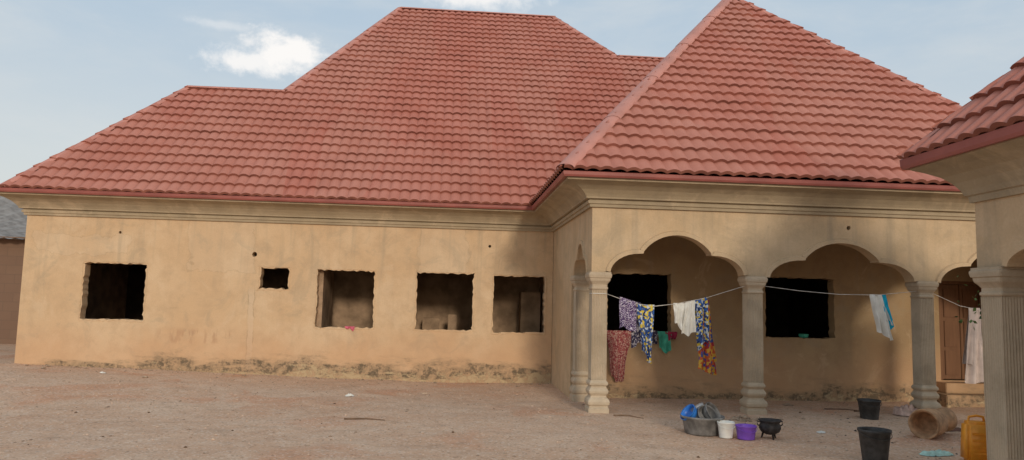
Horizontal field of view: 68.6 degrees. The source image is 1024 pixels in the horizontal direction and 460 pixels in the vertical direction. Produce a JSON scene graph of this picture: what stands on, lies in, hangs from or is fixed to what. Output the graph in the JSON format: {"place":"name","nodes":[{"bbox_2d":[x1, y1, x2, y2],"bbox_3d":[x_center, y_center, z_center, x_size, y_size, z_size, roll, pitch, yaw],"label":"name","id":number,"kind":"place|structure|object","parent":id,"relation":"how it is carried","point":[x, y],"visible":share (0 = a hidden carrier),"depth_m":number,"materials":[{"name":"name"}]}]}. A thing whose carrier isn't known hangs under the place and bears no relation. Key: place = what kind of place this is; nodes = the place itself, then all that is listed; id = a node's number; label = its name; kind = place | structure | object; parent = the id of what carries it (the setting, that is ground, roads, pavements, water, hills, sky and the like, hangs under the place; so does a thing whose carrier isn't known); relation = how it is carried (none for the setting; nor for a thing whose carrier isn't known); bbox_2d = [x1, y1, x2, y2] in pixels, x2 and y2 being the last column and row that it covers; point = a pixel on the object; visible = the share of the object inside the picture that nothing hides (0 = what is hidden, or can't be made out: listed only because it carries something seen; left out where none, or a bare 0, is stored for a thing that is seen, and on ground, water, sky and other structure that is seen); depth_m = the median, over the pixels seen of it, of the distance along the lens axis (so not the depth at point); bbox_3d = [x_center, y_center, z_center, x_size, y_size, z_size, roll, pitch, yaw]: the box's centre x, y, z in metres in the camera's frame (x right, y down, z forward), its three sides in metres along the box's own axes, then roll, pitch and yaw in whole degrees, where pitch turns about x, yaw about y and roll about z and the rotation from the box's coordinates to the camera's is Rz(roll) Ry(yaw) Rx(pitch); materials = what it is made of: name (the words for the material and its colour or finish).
{"place":"outdoors","nodes":[
{"label":"outdoors","id":0,"kind":"place"},
{"bbox_2d":[0,344,984,459],"bbox_3d":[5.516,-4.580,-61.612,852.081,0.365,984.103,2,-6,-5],"label":"ground","id":1,"kind":"structure","parent":0,"point":[127,427],"depth_m":10.03,"materials":[{"name":"brown gravel"}]},
{"bbox_2d":[0,196,26,343],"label":"brick building","id":2,"kind":"structure","parent":1,"relation":"on","point":[13,220],"depth_m":18.95,"materials":[{"name":"brick"}]},
{"bbox_2d":[125,264,146,319],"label":"dark back wall","id":3,"kind":"structure","parent":1,"relation":"on","point":[135,290],"depth_m":19.16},
{"bbox_2d":[14,215,553,383],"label":"wall","id":4,"kind":"structure","parent":1,"relation":"on","point":[209,307],"depth_m":15.15,"materials":[{"name":"paint"}]},
{"bbox_2d":[78,260,148,322],"bbox_3d":[-7.902,1.216,14.899,1.306,1.231,0.032,2,-6,-5],"label":"window lip","id":5,"kind":"object","parent":4,"relation":"attached to","point":[142,321],"depth_m":14.89,"materials":[{"name":"paint"}]},
{"bbox_2d":[256,265,291,291],"bbox_3d":[-4.816,0.982,15.201,0.697,0.543,0.032,2,-6,-5],"label":"window lip","id":6,"kind":"object","parent":4,"relation":"attached to","point":[274,289],"depth_m":15.20,"materials":[{"name":"paint"}]},
{"bbox_2d":[313,268,376,330],"bbox_3d":[-3.396,1.405,15.287,1.264,1.273,0.032,2,-6,-5],"label":"window lip","id":7,"kind":"object","parent":4,"relation":"attached to","point":[374,299],"depth_m":15.29,"materials":[{"name":"paint"}]},
{"bbox_2d":[345,326,354,330],"bbox_3d":[-3.290,2.005,15.226,0.200,0.103,0.063,2,-6,-5],"label":"pink rag","id":8,"kind":"object","parent":4,"relation":"attached to","point":[350,327],"visible":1,"depth_m":15.22,"materials":[{"name":"fabric"}]},
{"bbox_2d":[413,270,475,332],"bbox_3d":[-1.385,1.469,15.463,1.290,1.289,0.032,2,-6,-5],"label":"window lip","id":9,"kind":"object","parent":4,"relation":"attached to","point":[438,330],"depth_m":15.45,"materials":[{"name":"paint"}]},
{"bbox_2d":[490,273,546,335],"bbox_3d":[0.142,1.541,15.594,1.194,1.300,0.032,2,-6,-5],"label":"window lip","id":10,"kind":"object","parent":4,"relation":"attached to","point":[492,305],"depth_m":15.58,"materials":[{"name":"paint"}]},
{"bbox_2d":[25,364,548,384],"bbox_3d":[-4.295,2.873,14.888,10.193,0.264,0.322,2,-6,-5],"label":"wall foot rubble","id":11,"kind":"object","parent":1,"relation":"on","point":[259,375],"depth_m":14.81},
{"bbox_2d":[85,238,553,359],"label":"interior walls","id":12,"kind":"structure","parent":1,"relation":"on","point":[442,297],"depth_m":17.80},
{"bbox_2d":[344,418,382,419],"bbox_3d":[-2.001,2.566,10.203,0.554,0.025,0.050,1,-6,-1],"label":"stick","id":13,"kind":"object","parent":1,"relation":"on","point":[362,418],"visible":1,"depth_m":10.19,"materials":[{"name":"brown wood"}]},
{"bbox_2d":[569,370,587,401],"bbox_3d":[1.184,2.717,13.057,0.344,0.550,0.344,2,-6,-5],"label":"porch column base","id":14,"kind":"object","parent":1,"relation":"on","point":[578,386],"visible":0.81,"depth_m":12.92,"materials":[{"name":"beige concrete"}]},
{"bbox_2d":[573,291,588,370],"bbox_3d":[1.207,1.762,13.153,0.239,1.370,0.239,2,-6,-5],"label":"porch column shaft","id":15,"kind":"object","parent":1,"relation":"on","point":[580,328],"visible":0.96,"depth_m":13.05,"materials":[{"name":"beige concrete"}]},
{"bbox_2d":[570,275,588,290],"bbox_3d":[1.227,0.945,13.234,0.370,0.272,0.370,2,-6,-5],"label":"porch column capital","id":16,"kind":"object","parent":15,"relation":"on","point":[579,283],"visible":0.73,"depth_m":13.09,"materials":[{"name":"beige concrete"}]},
{"bbox_2d":[573,240,587,274],"bbox_3d":[1.142,0.453,12.538,0.029,0.571,1.279,2,-6,-5],"label":"side arch band","id":17,"kind":"object","parent":15,"relation":"on","point":[583,252],"visible":1,"depth_m":12.50,"materials":[{"name":"paint"}]},
{"bbox_2d":[584,378,609,413],"bbox_3d":[1.305,2.569,11.549,0.344,0.550,0.344,2,-6,-5],"label":"porch column base","id":18,"kind":"object","parent":1,"relation":"on","point":[596,399],"visible":0.92,"depth_m":11.41,"materials":[{"name":"beige concrete"}]},
{"bbox_2d":[588,289,606,379],"bbox_3d":[1.328,1.614,11.645,0.239,1.370,0.239,2,-6,-5],"label":"porch column shaft","id":19,"kind":"object","parent":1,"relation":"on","point":[597,353],"visible":0.98,"depth_m":11.54,"materials":[{"name":"beige concrete"}]},
{"bbox_2d":[585,272,611,289],"bbox_3d":[1.348,0.797,11.726,0.370,0.272,0.370,2,-6,-5],"label":"porch column capital","id":20,"kind":"object","parent":19,"relation":"on","point":[598,280],"visible":0.97,"depth_m":11.58,"materials":[{"name":"beige concrete"}]},
{"bbox_2d":[589,286,978,309],"bbox_3d":[5.134,1.109,12.037,7.878,0.374,0.264,2,-6,-5],"label":"clothesline","id":21,"kind":"object","parent":19,"relation":"attached to","point":[781,288],"visible":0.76,"depth_m":11.90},
{"bbox_2d":[619,297,636,330],"bbox_3d":[1.796,1.300,11.640,0.271,0.531,0.098,2,-6,-5],"label":"purple wrapper","id":22,"kind":"object","parent":21,"relation":"hanging from","point":[627,312],"visible":1,"depth_m":11.63,"materials":[{"name":"purple fabric"}]},
{"bbox_2d":[631,302,641,347],"bbox_3d":[1.952,1.482,11.684,0.202,0.719,0.115,2,-6,-5],"label":"dark floral cloth","id":23,"kind":"object","parent":21,"relation":"hanging from","point":[635,337],"visible":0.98,"depth_m":11.67,"materials":[{"name":"purple fabric"}]},
{"bbox_2d":[637,304,653,364],"bbox_3d":[2.068,1.617,11.628,0.280,0.922,0.117,2,-6,-5],"label":"blue yellow wrapper","id":24,"kind":"object","parent":21,"relation":"hanging from","point":[645,313],"visible":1,"depth_m":11.63,"materials":[{"name":"fabric"}]},
{"bbox_2d":[673,303,684,329],"bbox_3d":[2.607,1.351,11.702,0.190,0.422,0.083,2,-6,-5],"label":"white vest","id":25,"kind":"object","parent":21,"relation":"hanging from","point":[679,310],"visible":1,"depth_m":11.70,"materials":[{"name":"fabric"}]},
{"bbox_2d":[682,300,695,335],"bbox_3d":[2.747,1.376,11.719,0.231,0.562,0.095,2,-6,-5],"label":"white shirt","id":26,"kind":"object","parent":21,"relation":"hanging from","point":[689,322],"visible":1,"depth_m":11.71,"materials":[{"name":"fabric"}]},
{"bbox_2d":[695,297,709,350],"bbox_3d":[2.964,1.467,11.723,0.230,0.841,0.111,2,-6,-5],"label":"orange blue wrapper","id":27,"kind":"object","parent":21,"relation":"hanging from","point":[701,305],"visible":1,"depth_m":11.72,"materials":[{"name":"fabric"}]},
{"bbox_2d":[698,300,716,374],"bbox_3d":[3.049,1.680,11.749,0.301,1.166,0.123,2,-6,-5],"label":"red orange wrapper","id":28,"kind":"object","parent":21,"relation":"hanging from","point":[707,357],"visible":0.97,"depth_m":11.72,"materials":[{"name":"fabric"}]},
{"bbox_2d":[869,294,892,340],"bbox_3d":[5.901,1.398,11.998,0.384,0.729,0.120,2,-6,-5],"label":"towel","id":29,"kind":"object","parent":21,"relation":"hanging from","point":[881,317],"visible":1,"depth_m":11.99,"materials":[{"name":"fabric"}]},
{"bbox_2d":[882,295,893,329],"bbox_3d":[5.995,1.317,12.046,0.224,0.554,0.078,2,-6,-5],"label":"cyan cloth","id":30,"kind":"object","parent":21,"relation":"hanging from","point":[887,307],"visible":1,"depth_m":12.04,"materials":[{"name":"teal fabric"}]},
{"bbox_2d":[962,308,983,383],"bbox_3d":[7.403,1.861,12.090,0.360,1.210,0.107,2,-6,-5],"label":"beige towel","id":31,"kind":"object","parent":21,"relation":"hanging from","point":[972,359],"visible":0.97,"depth_m":12.08,"materials":[{"name":"beige fabric"}]},
{"bbox_2d":[614,414,643,418],"bbox_3d":[1.717,2.740,11.052,0.450,0.032,0.054,-1,-6,21],"label":"stick","id":32,"kind":"object","parent":1,"relation":"on","point":[626,415],"visible":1,"depth_m":11.06,"materials":[{"name":"brown wood"}]},
{"bbox_2d":[680,414,724,436],"bbox_3d":[2.480,2.534,9.782,0.570,0.235,0.571,2,-6,-5],"label":"wash basin","id":33,"kind":"object","parent":1,"relation":"on","point":[703,427],"visible":0.84,"depth_m":9.57,"materials":[{"name":"grey plastic"}]},
{"bbox_2d":[680,402,720,420],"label":"stacked bowls","id":34,"kind":"object","parent":33,"relation":"in","point":[708,410],"visible":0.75,"depth_m":9.79,"materials":[{"name":"grey plastic"}]},
{"bbox_2d":[607,274,828,337],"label":"porch rooms","id":35,"kind":"object","parent":1,"relation":"on","point":[791,313],"visible":0.02,"depth_m":17.80,"materials":[{"name":"black"}]},
{"bbox_2d":[607,330,630,381],"bbox_3d":[1.913,2.255,13.400,0.506,0.916,0.104,2,-6,-5],"label":"red floral wrapper","id":36,"kind":"object","parent":35,"relation":"attached to","point":[618,341],"visible":0.98,"depth_m":13.39,"materials":[{"name":"red fabric"}]},
{"bbox_2d":[652,331,657,343],"bbox_3d":[2.388,1.925,13.485,0.500,0.240,0.089,2,-6,-5],"label":"folded dark cloth","id":37,"kind":"object","parent":35,"relation":"attached to","point":[654,337],"visible":0.25,"depth_m":13.50,"materials":[{"name":"purple fabric"}]},
{"bbox_2d":[658,331,671,353],"bbox_3d":[2.744,2.023,13.511,0.260,0.393,0.087,2,-6,-5],"label":"green cloth","id":38,"kind":"object","parent":35,"relation":"attached to","point":[664,344],"visible":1,"depth_m":13.50,"materials":[{"name":"green fabric"}]},
{"bbox_2d":[665,331,676,340],"bbox_3d":[2.866,1.927,13.531,0.220,0.193,0.080,2,-6,-8],"label":"maroon cloth","id":39,"kind":"object","parent":38,"relation":"attached to","point":[672,336],"visible":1,"depth_m":13.52,"materials":[{"name":"red fabric"}]},
{"bbox_2d":[798,334,808,337],"bbox_3d":[5.403,1.962,13.915,0.185,0.074,0.185,2,-6,-5],"label":"green bowl","id":40,"kind":"object","parent":35,"relation":"on","point":[803,335],"visible":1,"depth_m":13.85,"materials":[{"name":"plastic"}]},
{"bbox_2d":[765,239,917,281],"bbox_3d":[5.260,0.463,11.968,2.547,0.658,0.034,2,-6,-5],"label":"arch band","id":41,"kind":"object","parent":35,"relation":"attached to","point":[802,257],"visible":1,"depth_m":11.98,"materials":[{"name":"paint"}]},
{"bbox_2d":[935,252,976,282],"bbox_3d":[7.958,0.566,12.201,2.288,0.647,0.034,2,-6,-5],"label":"arch band","id":42,"kind":"object","parent":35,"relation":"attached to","point":[946,269],"visible":0.55,"depth_m":12.11,"materials":[{"name":"paint"}]},
{"bbox_2d":[938,281,981,379],"bbox_3d":[8.445,1.898,14.181,0.900,1.850,0.130,2,-6,-5],"label":"wooden door leaf","id":43,"kind":"object","parent":35,"relation":"attached to","point":[952,336],"visible":0.56,"depth_m":14.15,"materials":[{"name":"brown wood"}]},
{"bbox_2d":[717,420,734,438],"bbox_3d":[2.705,2.525,9.500,0.228,0.200,0.221,2,-6,-5],"label":"white bucket","id":44,"kind":"object","parent":1,"relation":"on","point":[726,428],"visible":1,"depth_m":9.42,"materials":[{"name":"plastic"}]},
{"bbox_2d":[726,415,757,421],"bbox_3d":[3.509,2.784,11.057,0.858,0.090,0.513,2,-6,-5],"label":"rubble","id":45,"kind":"object","parent":1,"relation":"on","point":[743,419],"visible":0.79,"depth_m":11.05,"materials":[{"name":"stone"}]},
{"bbox_2d":[735,424,756,440],"bbox_3d":[2.941,2.540,9.439,0.270,0.170,0.262,2,-6,-5],"label":"purple bucket","id":46,"kind":"object","parent":1,"relation":"on","point":[746,432],"visible":1,"depth_m":9.35,"materials":[{"name":"plastic"}]},
{"bbox_2d":[739,381,767,414],"bbox_3d":[3.780,2.650,11.764,0.344,0.550,0.344,2,-6,-5],"label":"porch column base","id":47,"kind":"object","parent":1,"relation":"on","point":[752,401],"visible":0.94,"depth_m":11.63,"materials":[{"name":"beige concrete"}]},
{"bbox_2d":[742,294,763,381],"bbox_3d":[3.803,1.695,11.860,0.239,1.370,0.239,2,-6,-5],"label":"porch column shaft","id":48,"kind":"object","parent":47,"relation":"on","point":[752,313],"visible":1,"depth_m":11.77,"materials":[{"name":"beige concrete"}]},
{"bbox_2d":[737,276,767,293],"bbox_3d":[3.822,0.878,11.941,0.370,0.272,0.370,2,-6,-5],"label":"porch column capital","id":49,"kind":"object","parent":48,"relation":"on","point":[753,284],"visible":0.98,"depth_m":11.80,"materials":[{"name":"beige concrete"}]},
{"bbox_2d":[757,418,782,439],"bbox_3d":[3.267,2.522,9.511,0.289,0.239,0.289,-3,-7,40],"label":"cooking pot","id":50,"kind":"object","parent":1,"relation":"on","point":[770,426],"visible":1,"depth_m":9.42,"materials":[{"name":"metal"}]},
{"bbox_2d":[824,408,854,410],"bbox_3d":[5.504,2.972,12.430,0.634,0.028,0.053,0,-6,13],"label":"stick","id":51,"kind":"object","parent":1,"relation":"on","point":[837,409],"visible":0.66,"depth_m":12.46,"materials":[{"name":"brown wood"}]},
{"bbox_2d":[857,398,881,419],"bbox_3d":[5.493,2.754,11.546,0.354,0.290,0.348,2,-6,-5],"label":"black bucket","id":52,"kind":"object","parent":1,"relation":"on","point":[869,408],"visible":1,"depth_m":11.43,"materials":[{"name":"plastic"}]},
{"bbox_2d":[857,426,892,459],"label":"black bucket","id":53,"kind":"object","parent":1,"relation":"on","point":[874,443],"visible":1,"depth_m":8.08,"materials":[{"name":"plastic"}]},
{"bbox_2d":[893,404,917,415],"bbox_3d":[6.312,2.869,12.009,0.503,0.183,0.333,2,-6,-5],"label":"crumpled sack","id":54,"kind":"object","parent":1,"relation":"on","point":[905,410],"visible":0.77,"depth_m":11.94,"materials":[{"name":"fabric"}]},
{"bbox_2d":[909,383,941,408],"bbox_3d":[6.607,2.742,12.011,0.344,0.550,0.344,2,-6,-5],"label":"porch column base","id":55,"kind":"object","parent":1,"relation":"on","point":[925,396],"visible":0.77,"depth_m":11.89,"materials":[{"name":"beige concrete"}]},
{"bbox_2d":[911,298,935,384],"bbox_3d":[6.630,1.787,12.106,0.239,1.370,0.238,2,-6,-5],"label":"porch column shaft","id":56,"kind":"object","parent":55,"relation":"on","point":[923,341],"visible":1,"depth_m":12.02,"materials":[{"name":"beige concrete"}]},
{"bbox_2d":[905,281,938,297],"bbox_3d":[6.650,0.971,12.188,0.370,0.272,0.370,2,-6,-5],"label":"porch column capital","id":57,"kind":"object","parent":56,"relation":"on","point":[925,289],"visible":0.98,"depth_m":12.05,"materials":[{"name":"beige concrete"}]},
{"bbox_2d":[908,407,957,438],"bbox_3d":[5.653,2.569,10.039,0.710,0.392,0.393,6,-7,-39],"label":"wooden mortar","id":58,"kind":"object","parent":1,"relation":"on","point":[927,423],"visible":1,"depth_m":9.96,"materials":[{"name":"brown wood"}]},
{"bbox_2d":[920,449,952,456],"bbox_3d":[4.905,2.569,8.687,0.406,0.066,0.237,2,-6,-5],"label":"net bag","id":59,"kind":"object","parent":1,"relation":"on","point":[938,452],"visible":1,"depth_m":8.63,"materials":[{"name":"teal plastic"}]},
{"bbox_2d":[896,57,1023,459],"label":"arcaded outbuilding","id":60,"kind":"structure","parent":1,"relation":"on","point":[972,150],"depth_m":6.95,"materials":[{"name":"beige paint"}]},
{"bbox_2d":[936,381,984,407],"bbox_3d":[8.304,3.031,13.640,1.300,0.480,0.642,2,-6,-5],"label":"porch step","id":61,"kind":"object","parent":1,"relation":"on","point":[957,394],"visible":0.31,"depth_m":13.47,"materials":[{"name":"beige concrete"}]},
{"bbox_2d":[954,276,981,330],"bbox_3d":[7.243,1.521,9.793,2.265,2.686,2.392,4,-6,-21],"label":"leafy tree","id":62,"kind":"object","parent":1,"relation":"on","point":[970,321],"visible":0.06,"depth_m":10.17,"materials":[{"name":"green plant"}]},
{"bbox_2d":[960,414,986,459],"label":"jerrycan","id":63,"kind":"object","parent":1,"relation":"on","point":[973,441],"visible":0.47,"depth_m":8.29,"materials":[{"name":"yellow plastic"}]},
{"bbox_2d":[0,0,1023,183],"label":"sky","id":64,"kind":"structure","parent":0,"point":[71,70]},
{"bbox_2d":[551,209,588,396],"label":"porch side wall","id":65,"kind":"structure","parent":0,"point":[569,236],"depth_m":13.99,"materials":[{"name":"beige paint"}]},
{"bbox_2d":[588,207,976,282],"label":"porch arcade wall","id":66,"kind":"structure","parent":0,"point":[757,244],"depth_m":11.93,"materials":[{"name":"beige paint"}]},
{"bbox_2d":[605,231,747,275],"bbox_3d":[2.587,0.345,11.738,2.278,0.677,0.034,2,-6,-5],"label":"arch band","id":67,"kind":"object","parent":66,"relation":"attached to","point":[650,241],"visible":1,"depth_m":11.75,"materials":[{"name":"paint"}]},
{"bbox_2d":[606,236,976,401],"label":"porch back wall","id":68,"kind":"structure","parent":0,"point":[854,355],"depth_m":13.77,"materials":[{"name":"beige paint"}]},
{"bbox_2d":[892,181,953,185],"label":"porch roof right slope","id":69,"kind":"structure","parent":0,"point":[907,182],"depth_m":16.26,"materials":[{"name":"red tile"}]},
{"bbox_3d":[-0.468,0.108,17.728,18.250,0.090,7.950,2,-6,-5],"label":"ceiling slab","id":70,"kind":"object","parent":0,"visible":0},
{"bbox_2d":[0,176,974,231],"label":"cornice","id":71,"kind":"structure","parent":70,"relation":"on","point":[567,200],"depth_m":13.35,"materials":[{"name":"beige paint"}]},
{"bbox_2d":[3,186,528,205],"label":"roof back slopes","id":72,"kind":"structure","parent":71,"relation":"on","point":[257,195],"depth_m":20.50,"materials":[{"name":"red tile"}]},
{"bbox_2d":[0,8,892,205],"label":"roof tiles","id":73,"kind":"object","parent":72,"relation":"attached to","point":[425,105],"visible":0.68,"depth_m":17.32,"materials":[{"name":"red tile"}]},
{"bbox_2d":[1,87,189,183],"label":"hip cap","id":74,"kind":"object","parent":73,"relation":"on","point":[16,178],"visible":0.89,"depth_m":16.09,"materials":[{"name":"red metal"}]},
{"bbox_2d":[188,85,284,90],"bbox_3d":[-6.693,-3.439,18.345,2.290,0.064,0.254,2,-6,-5],"label":"ridge cap","id":75,"kind":"object","parent":73,"relation":"on","point":[231,88],"visible":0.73,"depth_m":18.22,"materials":[{"name":"red metal"}]},
{"bbox_2d":[283,7,402,89],"bbox_3d":[-4.553,-5.195,21.013,0.276,4.138,5.165,-1,-6,22],"label":"hip cap","id":76,"kind":"object","parent":73,"relation":"on","point":[339,51],"visible":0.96,"depth_m":20.58,"materials":[{"name":"red metal"}]},
{"bbox_2d":[400,7,555,16],"bbox_3d":[-1.058,-6.880,23.781,4.890,0.069,0.276,2,-6,-5],"label":"ridge cap","id":77,"kind":"object","parent":73,"relation":"on","point":[481,12],"visible":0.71,"depth_m":23.71,"materials":[{"name":"red metal"}]},
{"bbox_2d":[552,17,617,55],"bbox_3d":[2.228,-5.904,22.878,0.254,1.954,2.664,6,-8,-41],"label":"hip cap","id":78,"kind":"object","parent":73,"relation":"on","point":[583,35],"visible":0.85,"depth_m":22.80,"materials":[{"name":"red metal"}]},
{"bbox_2d":[619,55,664,57],"bbox_3d":[4.946,-4.993,22.000,3.720,0.064,0.254,2,-6,-5],"label":"ridge cap","id":79,"kind":"object","parent":73,"relation":"on","point":[641,56],"visible":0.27,"depth_m":21.78,"materials":[{"name":"red metal"}]},
{"bbox_2d":[0,170,960,209],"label":"fascia","id":80,"kind":"structure","parent":71,"relation":"on","point":[560,178],"depth_m":12.42,"materials":[{"name":"red metal"}]},
{"bbox_2d":[529,79,644,203],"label":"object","id":81,"kind":"object","parent":71,"relation":"on","point":[559,170],"visible":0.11,"depth_m":12.93,"materials":[{"name":"grey metal"}]},
{"bbox_2d":[564,0,959,184],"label":"porch roof tiles","id":82,"kind":"object","parent":71,"relation":"on","point":[739,87],"visible":0.89,"depth_m":13.13,"materials":[{"name":"red tile"}]},
{"bbox_2d":[556,0,731,168],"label":"porch hip cap","id":83,"kind":"object","parent":82,"relation":"attached to","point":[583,147],"visible":0.98,"depth_m":13.33,"materials":[{"name":"red metal"}]},
{"bbox_2d":[740,0,961,107],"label":"porch hip cap","id":84,"kind":"object","parent":82,"relation":"attached to","point":[905,80],"visible":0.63,"depth_m":15.46,"materials":[{"name":"red metal"}]},
{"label":"room floor","id":85,"kind":"structure","parent":0,"visible":0},
{"bbox_2d":[316,270,333,327],"bbox_3d":[-4.032,1.499,16.206,0.120,3.250,1.460,2,-6,-5],"label":"partition","id":86,"kind":"object","parent":85,"relation":"on","point":[325,293],"visible":0.29,"depth_m":15.90,"materials":[{"name":"beige concrete"}]},
{"bbox_2d":[422,292,540,332],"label":"stacked blocks","id":87,"kind":"structure","parent":85,"relation":"on","point":[529,311],"depth_m":17.23,"materials":[{"name":"brown concrete"}]}
]}

